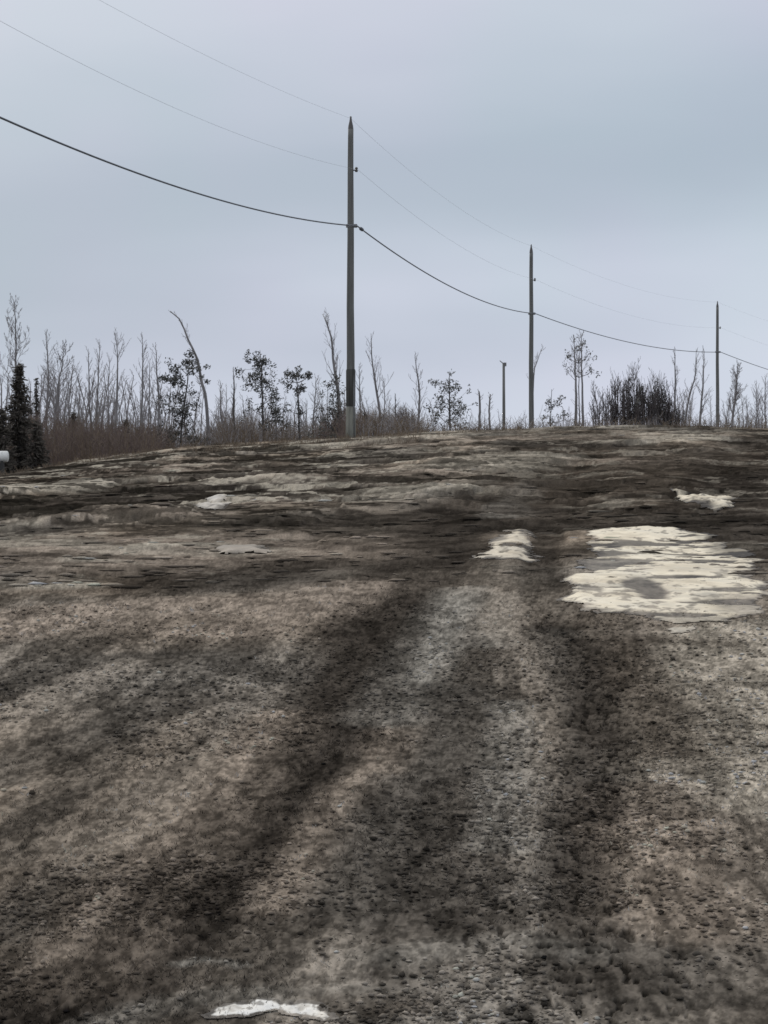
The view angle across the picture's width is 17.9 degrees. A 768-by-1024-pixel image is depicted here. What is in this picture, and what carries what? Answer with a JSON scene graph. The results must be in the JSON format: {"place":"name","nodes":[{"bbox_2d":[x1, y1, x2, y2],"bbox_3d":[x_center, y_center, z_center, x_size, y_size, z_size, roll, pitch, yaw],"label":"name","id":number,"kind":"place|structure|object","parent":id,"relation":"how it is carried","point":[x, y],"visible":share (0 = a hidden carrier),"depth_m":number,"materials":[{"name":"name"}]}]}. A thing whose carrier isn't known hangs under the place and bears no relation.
{"place":"outdoors","nodes":[
{"label":"outdoors","id":0,"kind":"place"},
{"bbox_2d":[0,425,767,1023],"bbox_3d":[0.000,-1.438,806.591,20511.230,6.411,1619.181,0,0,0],"label":"ground","id":1,"kind":"structure","parent":0,"point":[582,459],"depth_m":11.43,"materials":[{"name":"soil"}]},
{"bbox_2d":[0,451,8,474],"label":"storage tank","id":2,"kind":"object","parent":1,"relation":"on","point":[4,456],"visible":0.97,"depth_m":73.87,"materials":[{"name":"white paint"}]},
{"bbox_2d":[0,354,12,414],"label":"bare tree","id":3,"kind":"object","parent":1,"relation":"on","point":[1,389],"visible":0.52,"depth_m":111.94,"materials":[{"name":"grey plant"}]},
{"bbox_2d":[0,370,14,420],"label":"young tree","id":4,"kind":"object","parent":1,"relation":"on","point":[7,390],"visible":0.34,"depth_m":136.33,"materials":[{"name":"grey plant"}]},
{"bbox_2d":[0,408,20,474],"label":"spruce tree","id":5,"kind":"object","parent":1,"relation":"on","point":[4,430],"visible":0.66,"depth_m":77.91,"materials":[{"name":"green plant"}]},
{"bbox_2d":[0,293,29,382],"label":"bare tree","id":6,"kind":"object","parent":1,"relation":"on","point":[15,344],"visible":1,"depth_m":104.00,"materials":[{"name":"grey plant"}]},
{"bbox_2d":[3,363,42,472],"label":"spruce tree","id":7,"kind":"object","parent":1,"relation":"on","point":[18,412],"visible":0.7,"depth_m":78.89,"materials":[{"name":"green plant"}]},
{"bbox_2d":[20,420,51,469],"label":"spruce tree","id":8,"kind":"object","parent":1,"relation":"on","point":[39,450],"visible":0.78,"depth_m":77.94,"materials":[{"name":"green plant"}]},
{"bbox_2d":[33,378,40,424],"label":"spruce tree","id":9,"kind":"object","parent":1,"relation":"on","point":[36,400],"visible":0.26,"depth_m":111.97,"materials":[{"name":"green plant"}]},
{"bbox_2d":[30,372,50,444],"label":"young tree","id":10,"kind":"object","parent":1,"relation":"on","point":[41,396],"visible":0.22,"depth_m":130.64,"materials":[{"name":"grey plant"}]},
{"bbox_2d":[38,330,60,423],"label":"bare tree","id":11,"kind":"object","parent":1,"relation":"on","point":[48,373],"visible":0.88,"depth_m":108.00,"materials":[{"name":"grey plant"}]},
{"bbox_2d":[42,367,63,428],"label":"young tree","id":12,"kind":"object","parent":1,"relation":"on","point":[54,401],"visible":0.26,"depth_m":135.39,"materials":[{"name":"grey plant"}]},
{"bbox_2d":[36,339,73,430],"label":"bare tree","id":13,"kind":"object","parent":1,"relation":"on","point":[58,386],"visible":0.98,"depth_m":106.18,"materials":[{"name":"grey plant"}]},
{"bbox_2d":[51,361,85,440],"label":"bare tree","id":14,"kind":"object","parent":1,"relation":"on","point":[67,385],"visible":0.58,"depth_m":118.06,"materials":[{"name":"grey plant"}]},
{"bbox_2d":[58,385,81,422],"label":"young tree","id":15,"kind":"object","parent":1,"relation":"on","point":[75,401],"visible":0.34,"depth_m":122.74,"materials":[{"name":"grey plant"}]},
{"bbox_2d":[60,365,84,429],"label":"young tree","id":16,"kind":"object","parent":1,"relation":"on","point":[68,412],"visible":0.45,"depth_m":127.08,"materials":[{"name":"grey plant"}]},
{"bbox_2d":[69,412,79,443],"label":"spruce tree","id":17,"kind":"object","parent":1,"relation":"on","point":[72,415],"visible":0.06,"depth_m":99.94,"materials":[{"name":"green plant"}]},
{"bbox_2d":[72,380,86,435],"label":"young tree","id":18,"kind":"object","parent":1,"relation":"on","point":[80,401],"visible":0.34,"depth_m":130.41,"materials":[{"name":"grey plant"}]},
{"bbox_2d":[70,383,88,430],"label":"young tree","id":19,"kind":"object","parent":1,"relation":"on","point":[83,405],"visible":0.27,"depth_m":128.64,"materials":[{"name":"grey plant"}]},
{"bbox_2d":[71,365,93,427],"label":"young tree","id":20,"kind":"object","parent":1,"relation":"on","point":[82,394],"visible":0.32,"depth_m":137.58,"materials":[{"name":"grey plant"}]},
{"bbox_2d":[84,348,92,431],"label":"bare tree","id":21,"kind":"object","parent":1,"relation":"on","point":[89,393],"visible":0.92,"depth_m":111.93,"materials":[{"name":"grey plant"}]},
{"bbox_2d":[85,377,96,429],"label":"young tree","id":22,"kind":"object","parent":1,"relation":"on","point":[92,397],"visible":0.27,"depth_m":132.79,"materials":[{"name":"grey plant"}]},
{"bbox_2d":[82,368,103,431],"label":"young tree","id":23,"kind":"object","parent":1,"relation":"on","point":[91,395],"visible":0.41,"depth_m":131.16,"materials":[{"name":"grey plant"}]},
{"bbox_2d":[81,338,106,434],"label":"bare tree","id":24,"kind":"object","parent":1,"relation":"on","point":[98,384],"visible":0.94,"depth_m":114.96,"materials":[{"name":"grey plant"}]},
{"bbox_2d":[87,352,116,426],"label":"bare tree","id":25,"kind":"object","parent":1,"relation":"on","point":[104,407],"visible":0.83,"depth_m":113.03,"materials":[{"name":"grey plant"}]},
{"bbox_2d":[99,374,117,425],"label":"young tree","id":26,"kind":"object","parent":1,"relation":"on","point":[108,400],"visible":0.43,"depth_m":137.65,"materials":[{"name":"grey plant"}]},
{"bbox_2d":[99,368,122,428],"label":"young tree","id":27,"kind":"object","parent":1,"relation":"on","point":[105,387],"visible":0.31,"depth_m":162.73,"materials":[{"name":"grey plant"}]},
{"bbox_2d":[103,374,125,430],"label":"young tree","id":28,"kind":"object","parent":1,"relation":"on","point":[115,399],"visible":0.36,"depth_m":141.39,"materials":[{"name":"grey plant"}]},
{"bbox_2d":[112,327,127,433],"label":"bare tree","id":29,"kind":"object","parent":1,"relation":"on","point":[116,403],"visible":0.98,"depth_m":108.11,"materials":[{"name":"grey plant"}]},
{"bbox_2d":[118,378,129,424],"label":"young tree","id":30,"kind":"object","parent":1,"relation":"on","point":[121,404],"visible":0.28,"depth_m":158.81,"materials":[{"name":"grey plant"}]},
{"bbox_2d":[122,419,131,447],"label":"spruce tree","id":31,"kind":"object","parent":1,"relation":"on","point":[125,422],"visible":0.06,"depth_m":99.98,"materials":[{"name":"green plant"}]},
{"bbox_2d":[118,371,136,426],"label":"young tree","id":32,"kind":"object","parent":1,"relation":"on","point":[129,399],"visible":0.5,"depth_m":155.47,"materials":[{"name":"grey plant"}]},
{"bbox_2d":[119,371,137,421],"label":"young tree","id":33,"kind":"object","parent":1,"relation":"on","point":[126,397],"visible":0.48,"depth_m":154.71,"materials":[{"name":"grey plant"}]},
{"bbox_2d":[123,380,139,428],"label":"young tree","id":34,"kind":"object","parent":1,"relation":"on","point":[128,388],"visible":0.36,"depth_m":145.68,"materials":[{"name":"grey plant"}]},
{"bbox_2d":[126,382,139,424],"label":"young tree","id":35,"kind":"object","parent":1,"relation":"on","point":[138,408],"visible":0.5,"depth_m":126.33,"materials":[{"name":"grey plant"}]},
{"bbox_2d":[127,390,139,430],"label":"young tree","id":36,"kind":"object","parent":1,"relation":"on","point":[134,409],"visible":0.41,"depth_m":123.02,"materials":[{"name":"grey plant"}]},
{"bbox_2d":[133,334,149,440],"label":"bare tree","id":37,"kind":"object","parent":1,"relation":"on","point":[143,386],"visible":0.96,"depth_m":110.14,"materials":[{"name":"grey plant"}]},
{"bbox_2d":[139,376,156,429],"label":"young tree","id":38,"kind":"object","parent":1,"relation":"on","point":[147,409],"visible":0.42,"depth_m":123.92,"materials":[{"name":"grey plant"}]},
{"bbox_2d":[138,353,164,429],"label":"bare tree","id":39,"kind":"object","parent":1,"relation":"on","point":[149,420],"visible":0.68,"depth_m":122.05,"materials":[{"name":"grey plant"}]},
{"bbox_2d":[145,375,161,425],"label":"young tree","id":40,"kind":"object","parent":1,"relation":"on","point":[152,402],"visible":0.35,"depth_m":123.38,"materials":[{"name":"grey plant"}]},
{"bbox_2d":[151,380,166,432],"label":"young tree","id":41,"kind":"object","parent":1,"relation":"on","point":[157,405],"visible":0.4,"depth_m":139.58,"materials":[{"name":"grey plant"}]},
{"bbox_2d":[149,343,169,439],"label":"bare tree","id":42,"kind":"object","parent":1,"relation":"on","point":[159,401],"visible":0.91,"depth_m":108.01,"materials":[{"name":"grey plant"}]},
{"bbox_2d":[153,387,168,429],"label":"young tree","id":43,"kind":"object","parent":1,"relation":"on","point":[163,408],"visible":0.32,"depth_m":137.88,"materials":[{"name":"grey plant"}]},
{"bbox_2d":[163,387,178,446],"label":"young tree","id":44,"kind":"object","parent":1,"relation":"on","point":[169,412],"visible":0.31,"depth_m":132.40,"materials":[{"name":"grey plant"}]},
{"bbox_2d":[145,350,215,447],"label":"scrubby pine","id":45,"kind":"object","parent":1,"relation":"on","point":[174,379],"visible":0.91,"depth_m":101.87,"materials":[{"name":"green plant"}]},
{"bbox_2d":[169,311,210,444],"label":"bare tree","id":46,"kind":"object","parent":1,"relation":"on","point":[204,393],"visible":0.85,"depth_m":103.94,"materials":[{"name":"grey plant"}]},
{"bbox_2d":[188,377,205,432],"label":"young tree","id":47,"kind":"object","parent":1,"relation":"on","point":[196,415],"visible":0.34,"depth_m":153.12,"materials":[{"name":"grey plant"}]},
{"bbox_2d":[194,385,205,437],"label":"young tree","id":48,"kind":"object","parent":1,"relation":"on","point":[201,413],"visible":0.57,"depth_m":133.27,"materials":[{"name":"grey plant"}]},
{"bbox_2d":[196,494,235,509],"bbox_3d":[-2.243,-0.135,32.500,0.520,0.233,4.224,0,0,0],"label":"snow patch","id":49,"kind":"object","parent":1,"relation":"on","point":[215,501],"visible":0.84,"depth_m":32.43,"materials":[{"name":"white snow"}]},
{"bbox_2d":[208,380,230,429],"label":"bare tree","id":50,"kind":"object","parent":1,"relation":"on","point":[220,403],"visible":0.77,"depth_m":112.11,"materials":[{"name":"grey plant"}]},
{"bbox_2d":[219,385,230,431],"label":"young tree","id":51,"kind":"object","parent":1,"relation":"on","point":[226,402],"visible":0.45,"depth_m":136.47,"materials":[{"name":"grey plant"}]},
{"bbox_2d":[226,367,236,442],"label":"bare tree","id":52,"kind":"object","parent":1,"relation":"on","point":[233,403],"visible":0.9,"depth_m":105.85,"materials":[{"name":"grey plant"}]},
{"bbox_2d":[216,544,271,553],"bbox_3d":[-1.361,0.357,23.527,0.567,0.082,1.073,0,0,-6],"label":"snow patch","id":53,"kind":"object","parent":1,"relation":"on","point":[234,549],"visible":1,"depth_m":23.36,"materials":[{"name":"white snow"}]},
{"bbox_2d":[235,349,283,441],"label":"scrubby pine","id":54,"kind":"object","parent":1,"relation":"on","point":[263,361],"visible":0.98,"depth_m":102.88,"materials":[{"name":"green plant"}]},
{"bbox_2d":[200,997,338,1020],"bbox_3d":[-0.289,1.272,6.214,0.356,0.020,0.224,0,0,0],"label":"snow patch","id":55,"kind":"object","parent":1,"relation":"on","point":[310,1009],"visible":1,"depth_m":6.22,"materials":[{"name":"white snow"}]},
{"bbox_2d":[265,387,295,435],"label":"scrubby pine","id":56,"kind":"object","parent":1,"relation":"on","point":[275,420],"visible":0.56,"depth_m":107.89,"materials":[{"name":"black plant"}]},
{"bbox_2d":[271,365,312,439],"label":"scrubby pine","id":57,"kind":"object","parent":1,"relation":"on","point":[295,377],"visible":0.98,"depth_m":104.00,"materials":[{"name":"black plant"}]},
{"bbox_2d":[288,386,302,433],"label":"young tree","id":58,"kind":"object","parent":1,"relation":"on","point":[294,411],"visible":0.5,"depth_m":123.90,"materials":[{"name":"grey plant"}]},
{"bbox_2d":[308,373,322,434],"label":"bare tree","id":59,"kind":"object","parent":1,"relation":"on","point":[314,398],"visible":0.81,"depth_m":112.02,"materials":[{"name":"grey plant"}]},
{"bbox_2d":[305,371,345,438],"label":"scrubby pine","id":60,"kind":"object","parent":1,"relation":"on","point":[334,411],"visible":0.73,"depth_m":97.91,"materials":[{"name":"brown plant"}]},
{"bbox_2d":[322,308,343,428],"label":"bare tree","id":61,"kind":"object","parent":1,"relation":"on","point":[334,362],"visible":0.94,"depth_m":99.99,"materials":[{"name":"grey plant"}]},
{"bbox_2d":[346,116,357,437],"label":"utility pole","id":62,"kind":"object","parent":1,"relation":"on","point":[350,405],"visible":0.93,"depth_m":71.91,"materials":[{"name":"grey wood"}]},
{"bbox_2d":[4,23,762,343],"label":"neutral wire","id":63,"kind":"object","parent":62,"relation":"attached to","point":[291,152],"visible":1,"depth_m":58.64,"materials":[{"name":"grey metal"}]},
{"bbox_2d":[0,116,767,369],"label":"telephone cable","id":64,"kind":"object","parent":62,"relation":"attached to","point":[63,144],"visible":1,"depth_m":60.69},
{"bbox_2d":[100,0,754,316],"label":"power line","id":65,"kind":"object","parent":62,"relation":"attached to","point":[362,129],"visible":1,"depth_m":70.15,"materials":[{"name":"metal"}]},
{"bbox_2d":[355,363,372,413],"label":"bare tree","id":66,"kind":"object","parent":1,"relation":"on","point":[360,400],"visible":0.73,"depth_m":111.86,"materials":[{"name":"grey plant"}]},
{"bbox_2d":[365,332,393,414],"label":"bare tree","id":67,"kind":"object","parent":1,"relation":"on","point":[374,378],"visible":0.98,"depth_m":103.96,"materials":[{"name":"grey plant"}]},
{"bbox_2d":[0,421,765,474],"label":"dry grass","id":68,"kind":"structure","parent":1,"relation":"on","point":[299,442],"depth_m":65.42,"materials":[{"name":"plant"}]},
{"bbox_2d":[0,426,767,588],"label":"clods","id":69,"kind":"object","parent":1,"relation":"on","point":[151,571],"visible":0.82,"depth_m":24.72,"materials":[{"name":"soil"}]},
{"bbox_2d":[377,377,390,415],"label":"bare tree","id":70,"kind":"object","parent":1,"relation":"on","point":[384,396],"visible":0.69,"depth_m":117.91,"materials":[{"name":"grey plant"}]},
{"bbox_2d":[3,398,767,466],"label":"undergrowth","id":71,"kind":"object","parent":1,"relation":"on","point":[86,442],"visible":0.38,"depth_m":87.16,"materials":[{"name":"brown plant"}]},
{"bbox_2d":[396,405,415,431],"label":"shrub","id":72,"kind":"object","parent":1,"relation":"on","point":[405,415],"visible":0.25,"depth_m":95.98,"materials":[{"name":"grey plant"}]},
{"bbox_2d":[408,354,426,423],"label":"bare tree","id":73,"kind":"object","parent":1,"relation":"on","point":[420,398],"visible":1,"depth_m":104.02,"materials":[{"name":"grey plant"}]},
{"bbox_2d":[424,369,477,430],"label":"scrubby pine","id":74,"kind":"object","parent":1,"relation":"on","point":[440,404],"visible":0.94,"depth_m":105.97,"materials":[{"name":"black plant"}]},
{"bbox_2d":[477,389,482,429],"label":"bare tree","id":75,"kind":"object","parent":1,"relation":"on","point":[479,417],"visible":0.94,"depth_m":120.07,"materials":[{"name":"grey plant"}]},
{"bbox_2d":[487,394,493,429],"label":"bare tree","id":76,"kind":"object","parent":1,"relation":"on","point":[489,410],"visible":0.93,"depth_m":121.90,"materials":[{"name":"grey plant"}]},
{"bbox_2d":[500,361,505,426],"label":"pole","id":77,"kind":"object","parent":1,"relation":"on","point":[503,391],"visible":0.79,"depth_m":134.93,"materials":[{"name":"grey wood"}]},
{"bbox_2d":[469,529,542,561],"bbox_3d":[1.231,0.308,23.496,0.677,0.266,4.359,0,0,4],"label":"snow patch","id":78,"kind":"object","parent":1,"relation":"on","point":[505,550],"visible":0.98,"depth_m":22.80,"materials":[{"name":"white snow"}]},
{"bbox_2d":[528,244,535,426],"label":"utility pole","id":79,"kind":"object","parent":1,"relation":"on","point":[531,388],"visible":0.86,"depth_m":111.92,"materials":[{"name":"grey wood"}]},
{"bbox_2d":[527,347,545,378],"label":"bare tree","id":80,"kind":"object","parent":1,"relation":"on","point":[537,358],"visible":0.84,"depth_m":129.97,"materials":[{"name":"grey plant"}]},
{"bbox_2d":[540,389,574,426],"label":"scrubby pine","id":81,"kind":"object","parent":1,"relation":"on","point":[555,403],"visible":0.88,"depth_m":111.87,"materials":[{"name":"grey plant"}]},
{"bbox_2d":[563,336,581,424],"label":"bare tree","id":82,"kind":"object","parent":1,"relation":"on","point":[575,379],"visible":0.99,"depth_m":112.07,"materials":[{"name":"grey plant"}]},
{"bbox_2d":[571,330,590,425],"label":"bare tree","id":83,"kind":"object","parent":1,"relation":"on","point":[582,400],"visible":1,"depth_m":112.94,"materials":[{"name":"grey plant"}]},
{"bbox_2d":[562,335,601,417],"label":"scrubby pine","id":84,"kind":"object","parent":1,"relation":"on","point":[578,362],"visible":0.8,"depth_m":114.81,"materials":[{"name":"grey plant"}]},
{"bbox_2d":[590,380,604,423],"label":"bare tree","id":85,"kind":"object","parent":1,"relation":"on","point":[596,401],"visible":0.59,"depth_m":115.85,"materials":[{"name":"grey plant"}]},
{"bbox_2d":[588,385,612,424],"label":"shrub","id":86,"kind":"object","parent":1,"relation":"on","point":[605,413],"visible":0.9,"depth_m":97.94,"materials":[{"name":"grey plant"}]},
{"bbox_2d":[606,368,632,424],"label":"shrub","id":87,"kind":"object","parent":1,"relation":"on","point":[616,413],"visible":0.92,"depth_m":99.90,"materials":[{"name":"grey plant"}]},
{"bbox_2d":[618,358,641,424],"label":"shrub","id":88,"kind":"object","parent":1,"relation":"on","point":[629,397],"visible":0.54,"depth_m":101.78,"materials":[{"name":"grey plant"}]},
{"bbox_2d":[632,373,658,424],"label":"shrub","id":89,"kind":"object","parent":1,"relation":"on","point":[650,410],"visible":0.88,"depth_m":97.78,"materials":[{"name":"grey plant"}]},
{"bbox_2d":[555,526,767,622],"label":"snow patch","id":90,"kind":"object","parent":1,"relation":"on","point":[626,588],"visible":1,"depth_m":19.25,"materials":[{"name":"white snow"}]},
{"bbox_2d":[649,369,674,424],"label":"shrub","id":91,"kind":"object","parent":1,"relation":"on","point":[664,406],"visible":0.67,"depth_m":99.80,"materials":[{"name":"grey plant"}]},
{"bbox_2d":[671,348,683,414],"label":"bare tree","id":92,"kind":"object","parent":1,"relation":"on","point":[674,395],"visible":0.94,"depth_m":107.96,"materials":[{"name":"grey plant"}]},
{"bbox_2d":[670,398,685,425],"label":"shrub","id":93,"kind":"object","parent":1,"relation":"on","point":[676,413],"visible":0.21,"depth_m":101.73,"materials":[{"name":"grey plant"}]},
{"bbox_2d":[667,626,696,632],"bbox_3d":[1.903,0.748,15.459,0.204,0.029,0.365,0,0,0],"label":"snow patch","id":94,"kind":"object","parent":1,"relation":"on","point":[679,630],"visible":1,"depth_m":15.43,"materials":[{"name":"white snow"}]},
{"bbox_2d":[684,389,695,422],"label":"young tree","id":95,"kind":"object","parent":1,"relation":"on","point":[688,420],"visible":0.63,"depth_m":122.05,"materials":[{"name":"grey plant"}]},
{"bbox_2d":[683,348,700,421],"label":"bare tree","id":96,"kind":"object","parent":1,"relation":"on","point":[691,387],"visible":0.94,"depth_m":111.94,"materials":[{"name":"grey plant"}]},
{"bbox_2d":[671,489,735,511],"bbox_3d":[4.145,-0.129,30.560,0.875,0.384,5.152,0,0,0],"label":"snow patch","id":97,"kind":"object","parent":1,"relation":"on","point":[715,503],"visible":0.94,"depth_m":30.45,"materials":[{"name":"white snow"}]},
{"bbox_2d":[696,345,711,425],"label":"bare tree","id":98,"kind":"object","parent":1,"relation":"on","point":[701,400],"visible":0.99,"depth_m":109.82,"materials":[{"name":"grey plant"}]},
{"bbox_2d":[707,394,717,425],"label":"young tree","id":99,"kind":"object","parent":1,"relation":"on","point":[710,410],"visible":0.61,"depth_m":145.50,"materials":[{"name":"grey plant"}]},
{"bbox_2d":[715,301,720,424],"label":"utility pole","id":100,"kind":"object","parent":1,"relation":"on","point":[717,351],"visible":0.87,"depth_m":151.92,"materials":[{"name":"grey wood"}]},
{"bbox_2d":[726,359,747,424],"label":"bare tree","id":101,"kind":"object","parent":1,"relation":"on","point":[735,385],"visible":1,"depth_m":111.93,"materials":[{"name":"grey plant"}]},
{"bbox_2d":[745,380,767,427],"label":"bare tree","id":102,"kind":"object","parent":1,"relation":"on","point":[757,406],"visible":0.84,"depth_m":124.12,"materials":[{"name":"grey plant"}]},
{"bbox_2d":[758,376,767,428],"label":"bare tree","id":103,"kind":"object","parent":1,"relation":"on","point":[765,402],"visible":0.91,"depth_m":118.07,"materials":[{"name":"grey plant"}]},
{"bbox_2d":[0,0,767,443],"label":"sky","id":104,"kind":"structure","parent":0,"point":[625,142],"materials":[{"name":"grey"}]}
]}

